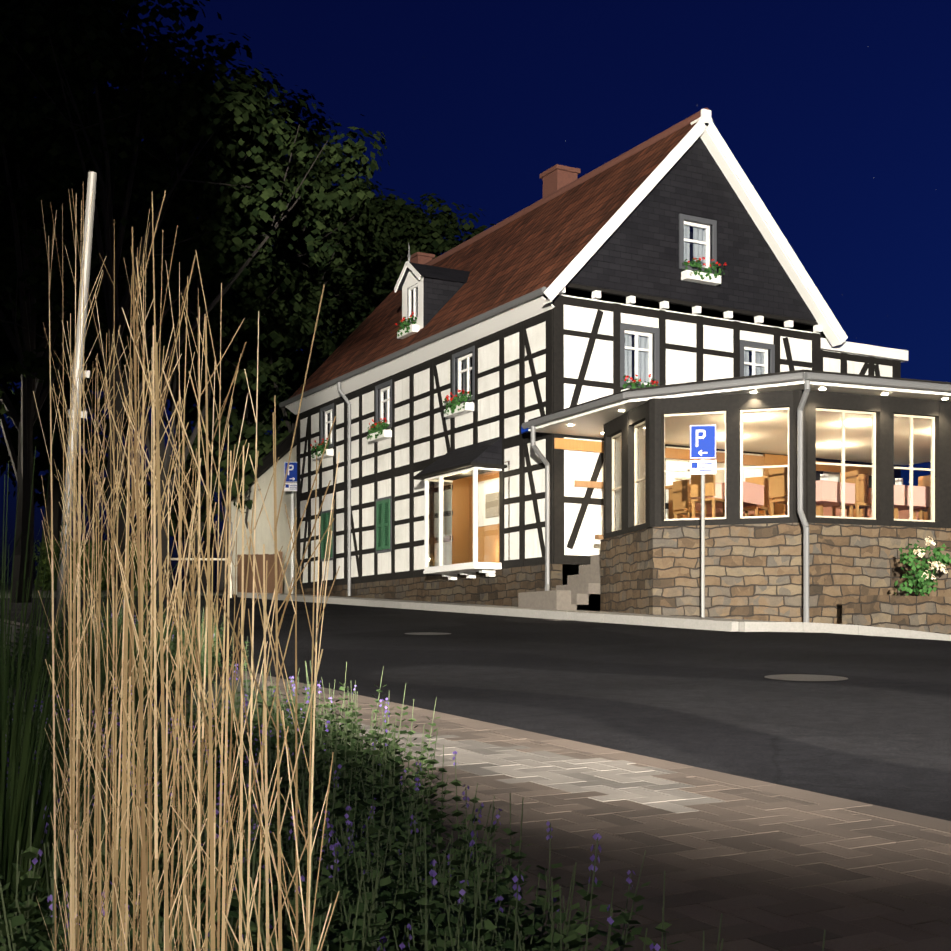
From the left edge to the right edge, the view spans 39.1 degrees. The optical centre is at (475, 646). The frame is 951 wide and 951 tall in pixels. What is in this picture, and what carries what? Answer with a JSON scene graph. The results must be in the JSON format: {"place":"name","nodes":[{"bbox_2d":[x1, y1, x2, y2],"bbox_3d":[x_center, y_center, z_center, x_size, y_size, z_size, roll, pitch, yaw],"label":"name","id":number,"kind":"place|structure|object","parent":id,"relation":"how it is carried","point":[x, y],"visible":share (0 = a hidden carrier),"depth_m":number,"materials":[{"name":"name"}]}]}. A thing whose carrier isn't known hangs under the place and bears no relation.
{"place":"outdoors","nodes":[
{"label":"outdoors","id":0,"kind":"place"},
{"bbox_2d":[0,0,242,589],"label":"tree","id":1,"kind":"object","parent":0,"point":[57,455],"depth_m":42.11,"materials":[{"name":"green plant"}]},
{"bbox_2d":[0,583,287,924],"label":"earth verge","id":2,"kind":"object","parent":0,"point":[189,685],"depth_m":9.10,"materials":[{"name":"brown soil"}]},
{"bbox_2d":[0,297,150,583],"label":"tree","id":3,"kind":"object","parent":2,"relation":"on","point":[12,355],"depth_m":54.78,"materials":[{"name":"green plant"}]},
{"bbox_2d":[54,171,96,656],"bbox_3d":[-3.119,-1.616,10.362,0.376,4.106,0.100,0,0,-1],"label":"leaning sign pole","id":4,"kind":"object","parent":2,"relation":"on","point":[91,181],"visible":0.38,"depth_m":10.33,"materials":[{"name":"grey metal"}]},
{"bbox_2d":[34,538,152,590],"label":"hedge leaves","id":5,"kind":"object","parent":2,"relation":"on","point":[42,564],"visible":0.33,"depth_m":41.42,"materials":[{"name":"green plant"}]},
{"bbox_2d":[0,330,224,570],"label":"tree","id":6,"kind":"object","parent":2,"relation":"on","point":[44,416],"depth_m":42.79,"materials":[{"name":"green plant"}]},
{"bbox_2d":[0,435,237,950],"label":"grass clump blades","id":7,"kind":"object","parent":2,"relation":"on","point":[15,823],"visible":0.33,"depth_m":2.15,"materials":[{"name":"green plant"}]},
{"bbox_2d":[4,624,267,696],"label":"curb","id":8,"kind":"structure","parent":2,"relation":"on","point":[214,672],"depth_m":10.28,"materials":[{"name":"grey concrete"}]},
{"bbox_2d":[33,189,339,950],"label":"tall dry grass","id":9,"kind":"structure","parent":2,"relation":"on","point":[144,903],"depth_m":0.54,"materials":[{"name":"beige plant"}]},
{"bbox_2d":[0,604,825,950],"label":"catmint","id":10,"kind":"object","parent":2,"relation":"on","point":[572,939],"depth_m":2.53,"materials":[{"name":"plant"}]},
{"bbox_2d":[267,682,950,950],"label":"sidewalk herringbone pavers","id":11,"kind":"object","parent":2,"relation":"on","point":[762,871],"visible":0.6,"depth_m":3.98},
{"bbox_2d":[1,65,409,593],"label":"tree","id":12,"kind":"object","parent":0,"point":[375,238],"depth_m":45.40,"materials":[{"name":"green plant"}]},
{"bbox_2d":[131,107,358,591],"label":"tree","id":13,"kind":"object","parent":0,"point":[211,534],"depth_m":57.50,"materials":[{"name":"plant"}]},
{"bbox_2d":[284,463,296,487],"bbox_3d":[-4.929,-4.590,35.971,0.420,0.738,0.020,0,0,2],"label":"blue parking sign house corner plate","id":14,"kind":"object","parent":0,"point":[292,473],"visible":0.65,"depth_m":35.97,"materials":[{"name":"blue metal"}]},
{"bbox_2d":[284,462,296,490],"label":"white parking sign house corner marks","id":15,"kind":"object","parent":14,"relation":"attached to","point":[292,488],"visible":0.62,"depth_m":35.96,"materials":[{"name":"white metal"}]},
{"bbox_2d":[291,494,293,593],"bbox_3d":[-4.928,-2.759,36.013,0.086,2.700,0.090,0,0,-29],"label":"parking sign pole","id":16,"kind":"object","parent":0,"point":[292,526],"visible":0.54,"depth_m":35.97,"materials":[{"name":"grey metal"}]},
{"bbox_2d":[397,262,469,327],"bbox_3d":[-0.839,-7.936,30.833,1.638,1.620,1.300,0,0,-29],"label":"dormer","id":17,"kind":"object","parent":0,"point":[442,286],"visible":0.56,"depth_m":30.26,"materials":[{"name":"grey tile"}]},
{"bbox_2d":[427,470,500,566],"bbox_3d":[-0.251,-2.551,27.161,0.600,1.950,2.100,0,0,-29],"label":"bay window glass","id":18,"kind":"object","parent":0,"point":[443,527],"visible":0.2,"depth_m":26.96,"materials":[{"name":"clear glass"}]},
{"bbox_2d":[0,592,950,820],"bbox_3d":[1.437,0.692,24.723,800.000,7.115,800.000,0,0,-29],"label":"asphalt road","id":19,"kind":"structure","parent":0,"point":[874,728],"depth_m":9.89,"materials":[{"name":"grey asphalt"}]},
{"bbox_2d":[0,0,256,602],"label":"tree","id":20,"kind":"object","parent":19,"relation":"on","point":[58,292],"depth_m":29.44,"materials":[{"name":"green plant"}]},
{"bbox_2d":[3,47,327,599],"bbox_3d":[-7.979,-7.351,33.575,7.685,13.037,9.297,0,0,-29],"label":"tree","id":21,"kind":"object","parent":19,"relation":"on","point":[276,334],"depth_m":32.25,"materials":[{"name":"green plant"}]},
{"bbox_2d":[0,0,389,607],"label":"tree","id":22,"kind":"object","parent":19,"relation":"on","point":[109,64],"depth_m":26.92,"materials":[{"name":"green plant"}]},
{"bbox_2d":[171,558,231,597],"bbox_3d":[-7.214,-1.733,34.816,1.758,1.138,0.060,0,0,-1],"label":"barrier hoop","id":23,"kind":"object","parent":19,"relation":"on","point":[223,559],"visible":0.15,"depth_m":34.80,"materials":[{"name":"beige paint"}]},
{"bbox_2d":[171,256,336,528],"bbox_3d":[-6.196,-6.303,40.675,7.268,10.361,6.485,0,0,-29],"label":"tree","id":24,"kind":"object","parent":19,"relation":"on","point":[264,444],"depth_m":39.21,"materials":[{"name":"green plant"}]},
{"bbox_2d":[237,551,282,593],"bbox_3d":[-6.067,-1.982,37.395,0.100,1.376,3.540,0,0,-29],"label":"wooden fence","id":25,"kind":"object","parent":19,"relation":"on","point":[270,558],"visible":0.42,"depth_m":37.21,"materials":[{"name":"brown wood"}]},
{"bbox_2d":[231,446,295,594],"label":"annex walls","id":26,"kind":"structure","parent":19,"relation":"on","point":[263,534],"depth_m":38.15,"materials":[{"name":"paint"}]},
{"bbox_2d":[231,177,444,438],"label":"tree","id":27,"kind":"object","parent":19,"relation":"on","point":[366,311],"depth_m":58.73,"materials":[{"name":"green plant"}]},
{"bbox_2d":[202,188,497,419],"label":"tree","id":28,"kind":"object","parent":19,"relation":"on","point":[418,232],"depth_m":51.29,"materials":[{"name":"green plant"}]},
{"bbox_2d":[0,618,950,833],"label":"sidewalk edge stones","id":29,"kind":"object","parent":19,"relation":"on","point":[923,821],"visible":0.27,"depth_m":5.58,"materials":[{"name":"grey concrete"}]},
{"bbox_2d":[265,593,778,621],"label":"curb","id":30,"kind":"structure","parent":19,"relation":"on","point":[688,617],"depth_m":22.90,"materials":[{"name":"grey concrete"}]},
{"bbox_2d":[297,564,561,606],"bbox_3d":[-1.609,-0.776,30.409,0.240,1.500,12.900,0,0,-29],"label":"stone foundation","id":31,"kind":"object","parent":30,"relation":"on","point":[504,587],"depth_m":27.70,"materials":[{"name":"brown stone"}]},
{"bbox_2d":[518,555,599,610],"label":"entrance steps","id":32,"kind":"structure","parent":19,"relation":"on","point":[580,590],"depth_m":23.88,"materials":[{"name":"grey concrete"}]},
{"bbox_2d":[237,592,950,640],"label":"kerb stones","id":33,"kind":"object","parent":19,"relation":"on","point":[718,625],"visible":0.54,"depth_m":19.72,"materials":[{"name":"grey concrete"}]},
{"bbox_2d":[404,620,847,680],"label":"road manhole covers","id":34,"kind":"object","parent":19,"relation":"on","point":[800,677],"depth_m":10.52,"materials":[{"name":"metal"}]},
{"bbox_2d":[600,523,950,623],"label":"stone wall","id":35,"kind":"structure","parent":19,"relation":"on","point":[753,571],"depth_m":20.92,"materials":[{"name":"brown stone"}]},
{"bbox_2d":[478,474,902,526],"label":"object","id":36,"kind":"object","parent":35,"relation":"on","point":[483,521],"depth_m":27.95,"materials":[{"name":"white"}]},
{"bbox_2d":[603,389,950,538],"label":"conservatory posts","id":37,"kind":"object","parent":35,"relation":"on","point":[651,412],"visible":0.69,"depth_m":21.06,"materials":[{"name":"grey metal"}]},
{"bbox_2d":[611,407,934,531],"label":"window frames","id":38,"kind":"structure","parent":37,"relation":"attached to","point":[842,464],"depth_m":21.10,"materials":[{"name":"wood"}]},
{"bbox_2d":[614,411,931,529],"bbox_3d":[6.865,-2.836,21.939,9.040,1.700,2.770,0,0,3],"label":"window glass","id":39,"kind":"object","parent":38,"relation":"in","point":[829,450],"visible":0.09,"depth_m":21.06,"materials":[{"name":"clear glass"}]},
{"bbox_2d":[842,595,950,634],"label":"stone planter","id":40,"kind":"object","parent":19,"relation":"on","point":[931,614],"visible":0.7,"depth_m":19.58,"materials":[{"name":"brown stone"}]},
{"bbox_2d":[894,536,950,595],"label":"planter shrub","id":41,"kind":"object","parent":40,"relation":"on","point":[940,557],"depth_m":19.95,"materials":[{"name":"green plant"}]},
{"bbox_2d":[0,0,950,591],"label":"sky","id":42,"kind":"structure","parent":0,"point":[836,113],"materials":[{"name":"blue"}]},
{"bbox_2d":[445,461,509,563],"bbox_3d":[0.012,-2.576,27.306,1.200,2.100,2.700,0,0,-29],"label":"bay window interior","id":43,"kind":"object","parent":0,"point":[457,528],"visible":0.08,"depth_m":28.55,"materials":[{"name":"brown wood"}]},
{"bbox_2d":[485,492,498,517],"bbox_3d":[0.386,-2.926,27.712,0.048,0.500,0.650,0,0,-29],"label":"picture","id":44,"kind":"object","parent":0,"point":[495,496],"depth_m":27.72},
{"bbox_2d":[289,122,696,398],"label":"house roof tiles","id":45,"kind":"object","parent":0,"point":[543,245],"visible":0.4,"depth_m":28.69,"materials":[{"name":"brown tile"}]},
{"bbox_2d":[410,164,579,263],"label":"house chimneys","id":46,"kind":"object","parent":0,"point":[556,177],"visible":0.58,"depth_m":31.01,"materials":[{"name":"red brick"}]},
{"bbox_2d":[313,270,720,459],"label":"flower boxes","id":47,"kind":"object","parent":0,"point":[469,407],"visible":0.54,"depth_m":27.73,"materials":[{"name":"white paint"}]},
{"bbox_2d":[310,257,726,458],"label":"flowers","id":48,"kind":"object","parent":47,"relation":"in","point":[461,397],"depth_m":27.56,"materials":[{"name":"plant"}]},
{"bbox_2d":[328,225,763,553],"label":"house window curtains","id":49,"kind":"object","parent":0,"point":[702,237],"depth_m":26.47,"materials":[{"name":"white fabric"}]},
{"bbox_2d":[320,214,774,561],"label":"window surrounds","id":50,"kind":"object","parent":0,"point":[656,331],"visible":0.46,"depth_m":26.84,"materials":[{"name":"grey wood"}]},
{"bbox_2d":[323,220,769,552],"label":"window frames","id":51,"kind":"structure","parent":50,"relation":"in","point":[650,336],"depth_m":27.27,"materials":[{"name":"white wood"}]},
{"bbox_2d":[327,226,764,544],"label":"window","id":52,"kind":"structure","parent":51,"relation":"in","point":[625,335],"depth_m":26.37,"materials":[{"name":"glass"}]},
{"bbox_2d":[224,143,900,589],"bbox_3d":[0.582,-5.878,34.758,9.836,8.735,19.161,0,0,-29],"label":"timber framing","id":53,"kind":"object","parent":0,"point":[552,351],"visible":0.33,"depth_m":27.10,"materials":[{"name":"black wood"}]},
{"bbox_2d":[424,108,708,265],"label":"roof ridge","id":54,"kind":"structure","parent":0,"point":[624,156],"depth_m":29.89,"materials":[{"name":"brown tile"}]},
{"bbox_2d":[225,247,950,621],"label":"house gutters","id":55,"kind":"object","parent":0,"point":[805,377],"visible":0.79,"depth_m":21.47,"materials":[{"name":"grey metal"}]},
{"bbox_2d":[224,434,293,495],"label":"annex roof","id":56,"kind":"structure","parent":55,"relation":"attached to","point":[271,453],"depth_m":37.30,"materials":[{"name":"stone"}]},
{"bbox_2d":[521,426,528,432],"bbox_3d":[1.004,-4.151,25.398,0.015,0.150,0.500,0,0,-29],"label":"street name plate","id":57,"kind":"object","parent":55,"relation":"attached to","point":[524,430],"visible":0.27,"depth_m":25.51,"materials":[{"name":"blue metal"}]},
{"bbox_2d":[574,480,602,539],"bbox_3d":[2.392,-2.921,24.595,1.050,2.010,1.094,0,0,-29],"label":"entrance timber","id":58,"kind":"object","parent":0,"point":[588,484],"visible":0.27,"depth_m":25.02,"materials":[{"name":"brown wood"}]},
{"bbox_2d":[300,294,891,584],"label":"house plaster walls","id":59,"kind":"structure","parent":0,"point":[680,368],"depth_m":26.64,"materials":[{"name":"white paint"}]},
{"bbox_2d":[321,499,389,558],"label":"house shutters","id":60,"kind":"object","parent":59,"relation":"attached to","point":[325,525],"visible":0.9,"depth_m":31.34,"materials":[{"name":"green wood"}]},
{"bbox_2d":[415,437,501,475],"bbox_3d":[-0.338,-3.850,27.112,0.800,0.591,2.500,0,0,-29],"label":"bay window roof","id":61,"kind":"structure","parent":59,"relation":"attached to","point":[489,451],"depth_m":26.59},
{"bbox_2d":[285,109,907,579],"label":"white trim","id":62,"kind":"structure","parent":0,"point":[769,229],"depth_m":26.93,"materials":[{"name":"white wood"}]},
{"bbox_2d":[568,137,815,320],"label":"gable wall","id":63,"kind":"structure","parent":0,"point":[637,251],"depth_m":26.17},
{"bbox_2d":[690,424,715,470],"bbox_3d":[3.486,-3.042,20.503,0.400,0.708,0.020,0,0,6],"label":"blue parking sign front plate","id":64,"kind":"object","parent":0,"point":[706,444],"visible":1,"depth_m":20.50,"materials":[{"name":"blue metal"}]},
{"bbox_2d":[690,425,715,474],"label":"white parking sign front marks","id":65,"kind":"object","parent":64,"relation":"attached to","point":[694,471],"visible":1,"depth_m":20.50,"materials":[{"name":"white metal"}]},
{"bbox_2d":[701,459,704,616],"bbox_3d":[3.490,-1.821,20.544,0.057,3.150,0.060,0,0,-29],"label":"sign pole","id":66,"kind":"object","parent":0,"point":[702,545],"visible":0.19,"depth_m":20.52,"materials":[{"name":"grey metal"}]},
{"bbox_2d":[528,372,950,464],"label":"roof soffit","id":67,"kind":"structure","parent":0,"point":[589,423],"depth_m":21.13,"materials":[{"name":"white paint"}]},
{"bbox_2d":[528,370,950,420],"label":"roof edge","id":68,"kind":"object","parent":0,"point":[777,373],"visible":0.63,"depth_m":20.70,"materials":[{"name":"grey metal"}]},
{"bbox_2d":[554,438,930,519],"bbox_3d":[6.328,-2.896,24.374,8.230,2.000,5.276,0,0,-29],"label":"wooden furniture","id":69,"kind":"object","parent":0,"point":[577,445],"depth_m":22.95,"materials":[{"name":"brown wood"}]},
{"bbox_2d":[691,480,930,519],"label":"tablecloths","id":70,"kind":"object","parent":69,"relation":"on","point":[758,500],"depth_m":22.09,"materials":[{"name":"pink fabric"}]},
{"bbox_2d":[568,388,947,433],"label":"soffit spot lamps","id":71,"kind":"object","parent":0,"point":[756,392],"visible":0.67,"depth_m":20.77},
{"bbox_2d":[639,410,930,462],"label":"ceiling","id":72,"kind":"structure","parent":0,"point":[864,457],"depth_m":24.76,"materials":[{"name":"white paint"}]}
]}

